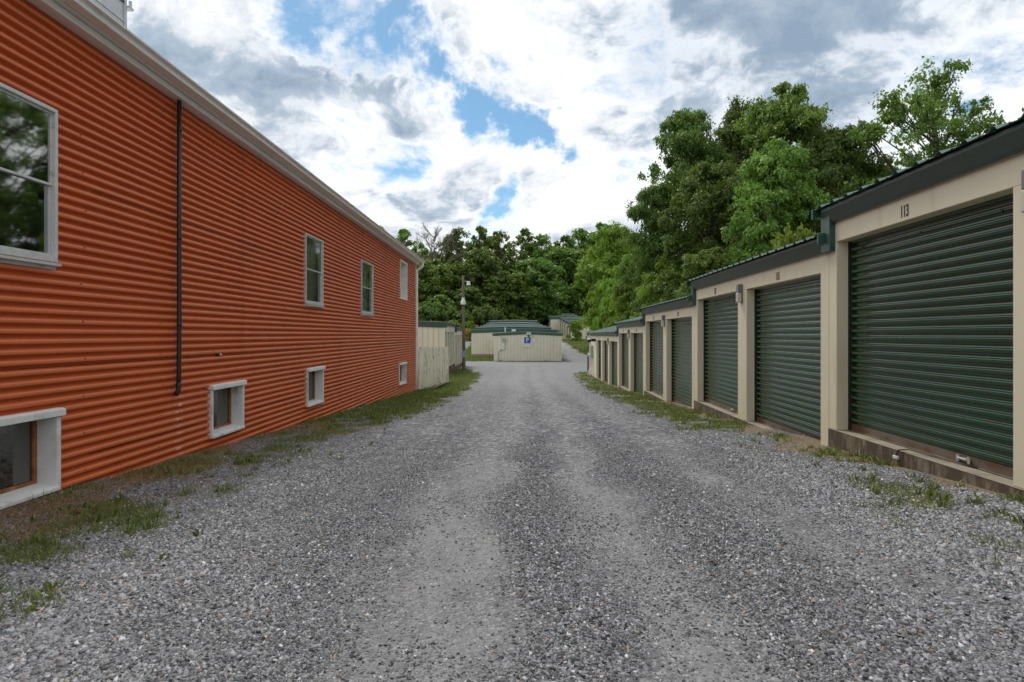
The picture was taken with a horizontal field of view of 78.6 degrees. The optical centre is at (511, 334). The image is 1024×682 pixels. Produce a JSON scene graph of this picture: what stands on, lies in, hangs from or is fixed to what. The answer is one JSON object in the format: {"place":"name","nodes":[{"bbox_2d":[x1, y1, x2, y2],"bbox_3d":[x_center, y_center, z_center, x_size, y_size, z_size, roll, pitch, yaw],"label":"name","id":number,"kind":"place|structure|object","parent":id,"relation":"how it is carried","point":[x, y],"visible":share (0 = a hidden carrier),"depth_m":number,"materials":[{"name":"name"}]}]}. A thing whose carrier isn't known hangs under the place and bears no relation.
{"place":"outdoors","nodes":[
{"label":"outdoors","id":0,"kind":"place"},
{"bbox_2d":[0,326,1022,659],"bbox_3d":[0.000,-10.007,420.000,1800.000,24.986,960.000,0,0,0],"label":"ground","id":1,"kind":"structure","parent":0,"point":[802,442],"depth_m":6.21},
{"bbox_2d":[0,0,424,509],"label":"corrugated building","id":2,"kind":"structure","parent":1,"relation":"on","point":[188,265],"depth_m":6.80,"materials":[{"name":"red paint"}]},
{"bbox_2d":[0,82,61,269],"bbox_3d":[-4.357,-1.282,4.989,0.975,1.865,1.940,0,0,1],"label":"window","id":3,"kind":"structure","parent":2,"relation":"in","point":[28,126],"depth_m":5.09,"materials":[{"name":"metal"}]},
{"bbox_2d":[0,407,65,509],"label":"basement window","id":4,"kind":"structure","parent":2,"relation":"in","point":[30,442],"depth_m":5.23,"materials":[{"name":"white glass"}]},
{"bbox_2d":[206,380,246,438],"bbox_3d":[-3.940,0.994,8.520,0.230,0.691,0.990,0,0,1],"label":"basement window","id":5,"kind":"structure","parent":2,"relation":"in","point":[226,401],"depth_m":8.73,"materials":[{"name":"white glass"}]},
{"bbox_2d":[302,233,324,307],"bbox_3d":[-3.891,-1.225,12.285,0.205,1.420,1.420,0,0,1],"label":"window","id":6,"kind":"structure","parent":2,"relation":"in","point":[314,247],"depth_m":12.47,"materials":[{"name":"glass"}]},
{"bbox_2d":[304,366,325,406],"bbox_3d":[-3.899,0.994,12.180,0.230,0.731,1.010,0,0,1],"label":"basement window","id":7,"kind":"structure","parent":2,"relation":"in","point":[315,375],"depth_m":12.53,"materials":[{"name":"white glass"}]},
{"bbox_2d":[359,260,374,316],"bbox_3d":[-3.843,-1.208,16.529,0.205,1.455,1.610,0,0,1],"label":"window","id":8,"kind":"structure","parent":2,"relation":"in","point":[367,269],"depth_m":16.89,"materials":[{"name":"glass"}]},
{"bbox_2d":[398,362,406,385],"bbox_3d":[-3.797,1.316,21.334,0.230,0.736,1.260,0,0,1],"label":"basement window","id":9,"kind":"structure","parent":2,"relation":"in","point":[402,366],"depth_m":21.89,"materials":[{"name":"white glass"}]},
{"bbox_2d":[399,259,406,300],"bbox_3d":[-3.894,-1.873,21.620,0.330,1.325,1.250,0,0,1],"label":"window","id":10,"kind":"structure","parent":2,"relation":"in","point":[403,289],"depth_m":22.19,"materials":[{"name":"white metal"}]},
{"bbox_2d":[395,229,428,258],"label":"slender tree","id":11,"kind":"object","parent":1,"relation":"on","point":[403,235],"visible":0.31,"depth_m":138.99,"materials":[{"name":"green plant"}]},
{"bbox_2d":[418,301,440,321],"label":"shrub","id":12,"kind":"object","parent":1,"relation":"on","point":[427,311],"visible":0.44,"depth_m":110.50,"materials":[{"name":"green plant"}]},
{"bbox_2d":[416,346,448,388],"bbox_3d":[-3.339,1.540,26.756,0.112,2.119,5.023,0,0,8],"label":"board fence","id":13,"kind":"object","parent":1,"relation":"on","point":[433,365],"visible":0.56,"depth_m":26.30,"materials":[{"name":"beige wood"}]},
{"bbox_2d":[416,257,455,302],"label":"broadleaf tree","id":14,"kind":"object","parent":1,"relation":"on","point":[431,284],"visible":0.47,"depth_m":124.89,"materials":[{"name":"green plant"}]},
{"bbox_2d":[428,381,450,389],"bbox_3d":[-2.972,2.049,25.489,0.532,0.219,3.430,0,0,7],"label":"fallen branch","id":15,"kind":"object","parent":1,"relation":"on","point":[438,385],"visible":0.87,"depth_m":25.08,"materials":[{"name":"grey wood"}]},
{"bbox_2d":[415,222,464,264],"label":"bare tree","id":16,"kind":"object","parent":1,"relation":"on","point":[432,253],"visible":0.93,"depth_m":159.79,"materials":[{"name":"grey plant"}]},
{"bbox_2d":[418,321,461,373],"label":"storage building","id":17,"kind":"structure","parent":1,"relation":"on","point":[438,334],"depth_m":35.40,"materials":[{"name":"metal"}]},
{"bbox_2d":[424,250,455,264],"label":"broadleaf tree","id":18,"kind":"object","parent":1,"relation":"on","point":[428,255],"visible":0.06,"depth_m":175.82,"materials":[{"name":"green plant"}]},
{"bbox_2d":[430,302,451,321],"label":"shrub","id":19,"kind":"object","parent":1,"relation":"on","point":[444,315],"visible":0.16,"depth_m":114.68,"materials":[{"name":"green plant"}]},
{"bbox_2d":[425,294,457,319],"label":"broadleaf tree","id":20,"kind":"object","parent":1,"relation":"on","point":[446,301],"visible":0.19,"depth_m":118.72,"materials":[{"name":"green plant"}]},
{"bbox_2d":[435,237,462,276],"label":"slender tree","id":21,"kind":"object","parent":1,"relation":"on","point":[438,256],"visible":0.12,"depth_m":171.16,"materials":[{"name":"green plant"}]},
{"bbox_2d":[442,226,474,264],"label":"slender tree","id":22,"kind":"object","parent":1,"relation":"on","point":[459,231],"visible":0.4,"depth_m":163.87,"materials":[{"name":"green plant"}]},
{"bbox_2d":[438,261,479,304],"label":"broadleaf tree","id":23,"kind":"object","parent":1,"relation":"on","point":[457,270],"visible":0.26,"depth_m":130.52,"materials":[{"name":"green plant"}]},
{"bbox_2d":[449,310,477,327],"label":"shrub","id":24,"kind":"object","parent":1,"relation":"on","point":[457,315],"visible":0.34,"depth_m":115.99,"materials":[{"name":"green plant"}]},
{"bbox_2d":[456,301,472,313],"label":"shrub","id":25,"kind":"object","parent":1,"relation":"on","point":[466,308],"visible":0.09,"depth_m":122.66,"materials":[{"name":"green plant"}]},
{"bbox_2d":[461,275,470,370],"bbox_3d":[-3.073,-0.612,41.357,0.675,6.617,0.394,0,0,-21],"label":"utility pole","id":26,"kind":"object","parent":1,"relation":"on","point":[463,302],"visible":0.94,"depth_m":41.32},
{"bbox_2d":[452,285,490,313],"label":"broadleaf tree","id":27,"kind":"object","parent":1,"relation":"on","point":[473,294],"visible":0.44,"depth_m":124.79,"materials":[{"name":"green plant"}]},
{"bbox_2d":[464,225,503,279],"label":"slender tree","id":28,"kind":"object","parent":1,"relation":"on","point":[481,231],"visible":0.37,"depth_m":165.92,"materials":[{"name":"green plant"}]},
{"bbox_2d":[453,246,515,306],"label":"broadleaf tree","id":29,"kind":"object","parent":1,"relation":"on","point":[481,265],"visible":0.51,"depth_m":134.03,"materials":[{"name":"green plant"}]},
{"bbox_2d":[472,304,497,325],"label":"shrub","id":30,"kind":"object","parent":1,"relation":"on","point":[484,314],"visible":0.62,"depth_m":118.27,"materials":[{"name":"green plant"}]},
{"bbox_2d":[491,306,506,319],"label":"shrub","id":31,"kind":"object","parent":1,"relation":"on","point":[501,316],"visible":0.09,"depth_m":123.43,"materials":[{"name":"green plant"}]},
{"bbox_2d":[488,230,518,275],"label":"slender tree","id":32,"kind":"object","parent":1,"relation":"on","point":[494,240],"visible":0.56,"depth_m":163.99,"materials":[{"name":"green plant"}]},
{"bbox_2d":[480,270,540,319],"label":"broadleaf tree","id":33,"kind":"object","parent":1,"relation":"on","point":[505,282],"visible":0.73,"depth_m":131.71,"materials":[{"name":"green plant"}]},
{"bbox_2d":[470,320,556,355],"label":"storage building","id":34,"kind":"structure","parent":1,"relation":"on","point":[482,340],"depth_m":66.00,"materials":[{"name":"metal"}]},
{"bbox_2d":[504,227,541,271],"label":"slender tree","id":35,"kind":"object","parent":1,"relation":"on","point":[526,244],"visible":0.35,"depth_m":168.53,"materials":[{"name":"green plant"}]},
{"bbox_2d":[513,246,541,283],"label":"slender tree","id":36,"kind":"object","parent":1,"relation":"on","point":[529,253],"visible":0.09,"depth_m":179.89,"materials":[{"name":"green plant"}]},
{"bbox_2d":[493,331,562,360],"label":"storage building","id":37,"kind":"structure","parent":1,"relation":"on","point":[509,346],"depth_m":58.00,"materials":[{"name":"metal"}]},
{"bbox_2d":[524,336,530,346],"bbox_3d":[1.430,0.640,57.954,0.600,1.040,0.023,0,0,0],"label":"parking sign","id":38,"kind":"object","parent":37,"relation":"attached to","point":[527,341],"visible":1,"depth_m":57.95,"materials":[{"name":"blue metal"}]},
{"bbox_2d":[508,257,569,325],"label":"broadleaf tree","id":39,"kind":"object","parent":1,"relation":"on","point":[539,273],"visible":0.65,"depth_m":136.51,"materials":[{"name":"green plant"}]},
{"bbox_2d":[526,233,557,284],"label":"slender tree","id":40,"kind":"object","parent":1,"relation":"on","point":[543,240],"visible":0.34,"depth_m":167.20,"materials":[{"name":"green plant"}]},
{"bbox_2d":[550,234,575,250],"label":"slender tree","id":41,"kind":"object","parent":1,"relation":"on","point":[569,243],"visible":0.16,"depth_m":170.77,"materials":[{"name":"green plant"}]},
{"bbox_2d":[547,313,579,330],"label":"storage building","id":42,"kind":"structure","parent":1,"relation":"on","point":[553,322],"depth_m":129.20,"materials":[{"name":"metal"}]},
{"bbox_2d":[543,247,593,313],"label":"broadleaf tree","id":43,"kind":"object","parent":1,"relation":"on","point":[565,259],"visible":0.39,"depth_m":154.32,"materials":[{"name":"green plant"}]},
{"bbox_2d":[560,304,586,316],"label":"shrub","id":44,"kind":"object","parent":1,"relation":"on","point":[574,311],"visible":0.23,"depth_m":154.32,"materials":[{"name":"green plant"}]},
{"bbox_2d":[565,320,582,340],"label":"shrub","id":45,"kind":"object","parent":1,"relation":"on","point":[575,326],"visible":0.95,"depth_m":99.53,"materials":[{"name":"green plant"}]},
{"bbox_2d":[559,317,592,339],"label":"storage building","id":46,"kind":"structure","parent":1,"relation":"on","point":[564,322],"depth_m":113.94,"materials":[{"name":"metal"}]},
{"bbox_2d":[564,228,597,249],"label":"slender tree","id":47,"kind":"object","parent":1,"relation":"on","point":[581,234],"visible":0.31,"depth_m":173.93,"materials":[{"name":"green plant"}]},
{"bbox_2d":[556,248,606,315],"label":"broadleaf tree","id":48,"kind":"object","parent":1,"relation":"on","point":[582,253],"visible":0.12,"depth_m":157.06,"materials":[{"name":"green plant"}]},
{"bbox_2d":[587,353,588,373],"bbox_3d":[4.700,1.890,38.600,0.126,1.530,0.126,0,0,0],"label":"post","id":49,"kind":"object","parent":1,"relation":"on","point":[587,363],"visible":0.58,"depth_m":38.55,"materials":[{"name":"grey metal"}]},
{"bbox_2d":[583,222,610,291],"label":"slender tree","id":50,"kind":"object","parent":1,"relation":"on","point":[600,224],"visible":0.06,"depth_m":175.24,"materials":[{"name":"green plant"}]},
{"bbox_2d":[588,306,616,352],"bbox_3d":[8.758,0.121,58.069,2.757,5.857,2.613,0,0,31],"label":"bush","id":51,"kind":"object","parent":1,"relation":"on","point":[605,312],"visible":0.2,"depth_m":57.62,"materials":[{"name":"green plant"}]},
{"bbox_2d":[591,277,615,330],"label":"broadleaf tree","id":52,"kind":"object","parent":1,"relation":"on","point":[608,287],"visible":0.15,"depth_m":67.31,"materials":[{"name":"green plant"}]},
{"bbox_2d":[570,220,638,337],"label":"broadleaf tree","id":53,"kind":"object","parent":1,"relation":"on","point":[609,251],"visible":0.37,"depth_m":74.26,"materials":[{"name":"green plant"}]},
{"bbox_2d":[602,279,641,327],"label":"broadleaf tree","id":54,"kind":"object","parent":1,"relation":"on","point":[620,297],"visible":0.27,"depth_m":53.22,"materials":[{"name":"green plant"}]},
{"bbox_2d":[606,253,646,317],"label":"broadleaf tree","id":55,"kind":"object","parent":1,"relation":"on","point":[627,261],"visible":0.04,"depth_m":61.84,"materials":[{"name":"green plant"}]},
{"bbox_2d":[616,182,682,317],"bbox_3d":[11.858,-4.704,49.930,6.995,14.855,6.693,0,0,33],"label":"broadleaf tree","id":56,"kind":"object","parent":1,"relation":"on","point":[642,210],"visible":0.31,"depth_m":49.40,"materials":[{"name":"green plant"}]},
{"bbox_2d":[630,259,688,318],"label":"broadleaf tree","id":57,"kind":"object","parent":1,"relation":"on","point":[652,298],"visible":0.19,"depth_m":45.67,"materials":[{"name":"green plant"}]},
{"bbox_2d":[626,108,746,280],"bbox_3d":[15.039,-7.952,51.848,11.499,21.482,11.003,0,0,-17],"label":"broadleaf tree","id":58,"kind":"object","parent":1,"relation":"on","point":[684,137],"visible":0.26,"depth_m":49.88,"materials":[{"name":"green plant"}]},
{"bbox_2d":[657,246,737,302],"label":"broadleaf tree","id":59,"kind":"object","parent":1,"relation":"on","point":[705,262],"visible":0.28,"depth_m":35.40,"materials":[{"name":"green plant"}]},
{"bbox_2d":[645,160,771,301],"bbox_3d":[14.490,-4.813,43.787,8.683,15.047,9.033,0,0,-24],"label":"broadleaf tree","id":60,"kind":"object","parent":1,"relation":"on","point":[697,202],"visible":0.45,"depth_m":43.20,"materials":[{"name":"green plant"}]},
{"bbox_2d":[686,95,764,228],"bbox_3d":[19.813,-9.265,55.718,10.117,23.665,9.725,0,0,1],"label":"broadleaf tree","id":61,"kind":"object","parent":1,"relation":"on","point":[731,142],"visible":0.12,"depth_m":54.63,"materials":[{"name":"green plant"}]},
{"bbox_2d":[722,215,774,261],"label":"broadleaf tree","id":62,"kind":"object","parent":1,"relation":"on","point":[737,238],"visible":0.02,"depth_m":37.80,"materials":[{"name":"green plant"}]},
{"bbox_2d":[720,135,830,261],"bbox_3d":[15.157,-4.401,35.987,6.432,14.316,7.461,0,0,5],"label":"broadleaf tree","id":63,"kind":"object","parent":1,"relation":"on","point":[773,181],"visible":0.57,"depth_m":34.76,"materials":[{"name":"green plant"}]},
{"bbox_2d":[730,81,852,239],"bbox_3d":[20.954,-8.329,48.677,11.258,21.612,11.684,0,0,-1],"label":"broadleaf tree","id":64,"kind":"object","parent":1,"relation":"on","point":[789,116],"visible":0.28,"depth_m":46.08,"materials":[{"name":"green plant"}]},
{"bbox_2d":[770,222,815,249],"bbox_3d":[12.272,-0.921,26.907,3.316,7.886,3.142,0,0,2],"label":"bush","id":65,"kind":"object","parent":1,"relation":"on","point":[781,240],"visible":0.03,"depth_m":26.70,"materials":[{"name":"green plant"}]},
{"bbox_2d":[587,113,1023,497],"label":"storage building","id":66,"kind":"structure","parent":1,"relation":"on","point":[882,318],"depth_m":6.36,"materials":[{"name":"beige metal"}]},
{"bbox_2d":[599,340,600,378],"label":"roller door","id":67,"kind":"structure","parent":66,"relation":"in","point":[599,340],"depth_m":34.43,"materials":[{"name":"metal"}]},
{"bbox_2d":[605,341,607,381],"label":"roller door","id":68,"kind":"structure","parent":66,"relation":"in","point":[606,345],"depth_m":31.33,"materials":[{"name":"metal"}]},
{"bbox_2d":[612,341,616,385],"bbox_3d":[4.605,1.233,27.486,0.030,2.239,2.900,0,0,2],"label":"roller door","id":69,"kind":"structure","parent":66,"relation":"in","point":[614,346],"depth_m":28.14,"materials":[{"name":"metal"}]},
{"bbox_2d":[623,333,628,388],"bbox_3d":[4.490,0.924,24.258,0.050,2.321,2.660,0,0,2],"label":"roller door","id":70,"kind":"structure","parent":66,"relation":"in","point":[625,340],"depth_m":24.72,"materials":[{"name":"metal"}]},
{"bbox_2d":[635,333,642,392],"bbox_3d":[4.378,0.924,21.190,0.050,2.321,2.660,0,0,2],"label":"roller door","id":71,"kind":"structure","parent":66,"relation":"in","point":[638,336],"depth_m":21.58,"materials":[{"name":"metal"}]},
{"bbox_2d":[650,320,662,396],"bbox_3d":[4.261,0.579,18.083,0.061,2.320,2.660,0,0,2],"label":"roller door","id":72,"kind":"structure","parent":66,"relation":"in","point":[656,332],"depth_m":18.41,"materials":[{"name":"metal"}]},
{"bbox_2d":[672,317,691,405],"bbox_3d":[4.150,0.579,15.014,0.050,2.321,2.660,0,0,2],"label":"roller door","id":73,"kind":"structure","parent":66,"relation":"in","point":[682,327],"depth_m":15.24,"materials":[{"name":"metal"}]},
{"bbox_2d":[705,293,737,413],"bbox_3d":[4.033,0.244,11.907,0.061,2.320,2.660,0,0,2],"label":"roller door","id":74,"kind":"structure","parent":66,"relation":"in","point":[721,312],"depth_m":11.99,"materials":[{"name":"metal"}]},
{"bbox_2d":[756,276,820,439],"bbox_3d":[3.916,0.244,8.838,0.061,2.320,2.660,0,0,2],"label":"roller door","id":75,"kind":"structure","parent":66,"relation":"in","point":[789,314],"depth_m":8.79,"materials":[{"name":"metal"}]},
{"bbox_2d":[850,193,1012,479],"bbox_3d":[3.805,-0.076,5.805,0.061,2.320,2.650,0,0,2],"label":"roller door","id":76,"kind":"structure","parent":66,"relation":"in","point":[932,301],"depth_m":5.54,"materials":[{"name":"metal"}]},
{"bbox_2d":[892,449,977,468],"bbox_3d":[3.695,1.109,5.488,0.036,0.121,0.904,0,0,-10],"label":"cable","id":77,"kind":"object","parent":66,"relation":"attached to","point":[895,456],"visible":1,"depth_m":5.53,"materials":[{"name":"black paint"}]},
{"bbox_2d":[769,123,881,232],"bbox_3d":[22.877,-6.408,45.265,8.170,17.413,8.500,0,0,-13],"label":"broadleaf tree","id":78,"kind":"object","parent":1,"relation":"on","point":[831,176],"visible":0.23,"depth_m":43.28,"materials":[{"name":"green plant"}]},
{"bbox_2d":[846,161,898,192],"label":"broadleaf tree","id":79,"kind":"object","parent":1,"relation":"on","point":[881,173],"visible":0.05,"depth_m":43.41,"materials":[{"name":"green plant"}]},
{"bbox_2d":[841,56,1019,191],"bbox_3d":[27.729,-8.093,41.647,12.194,20.390,12.507,0,0,-23],"label":"open crowned tree","id":80,"kind":"object","parent":1,"relation":"on","point":[927,107],"visible":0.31,"depth_m":40.95,"materials":[{"name":"green plant"}]},
{"bbox_2d":[0,371,1022,549],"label":"dry grass","id":81,"kind":"structure","parent":0,"point":[94,499],"depth_m":5.50,"materials":[{"name":"plant"}]},
{"bbox_2d":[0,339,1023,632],"bbox_3d":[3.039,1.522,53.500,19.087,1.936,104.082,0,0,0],"label":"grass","id":82,"kind":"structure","parent":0,"point":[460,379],"depth_m":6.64,"materials":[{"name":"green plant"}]},
{"bbox_2d":[0,341,1023,681],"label":"gravel road","id":83,"kind":"structure","parent":0,"point":[516,401],"depth_m":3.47,"materials":[{"name":"grey gravel"}]},
{"bbox_2d":[448,319,460,327],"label":"shrub","id":84,"kind":"object","parent":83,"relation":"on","point":[455,322],"visible":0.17,"depth_m":107.54,"materials":[{"name":"green plant"}]},
{"bbox_2d":[465,328,471,340],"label":"bush","id":85,"kind":"object","parent":83,"relation":"on","point":[467,334],"visible":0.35,"depth_m":99.34,"materials":[{"name":"green plant"}]},
{"bbox_2d":[461,320,478,336],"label":"shrub","id":86,"kind":"object","parent":83,"relation":"on","point":[469,325],"visible":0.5,"depth_m":111.52,"materials":[{"name":"green plant"}]},
{"bbox_2d":[127,0,1023,261],"label":"sky","id":87,"kind":"structure","parent":0,"point":[540,116],"materials":[{"name":"white"}]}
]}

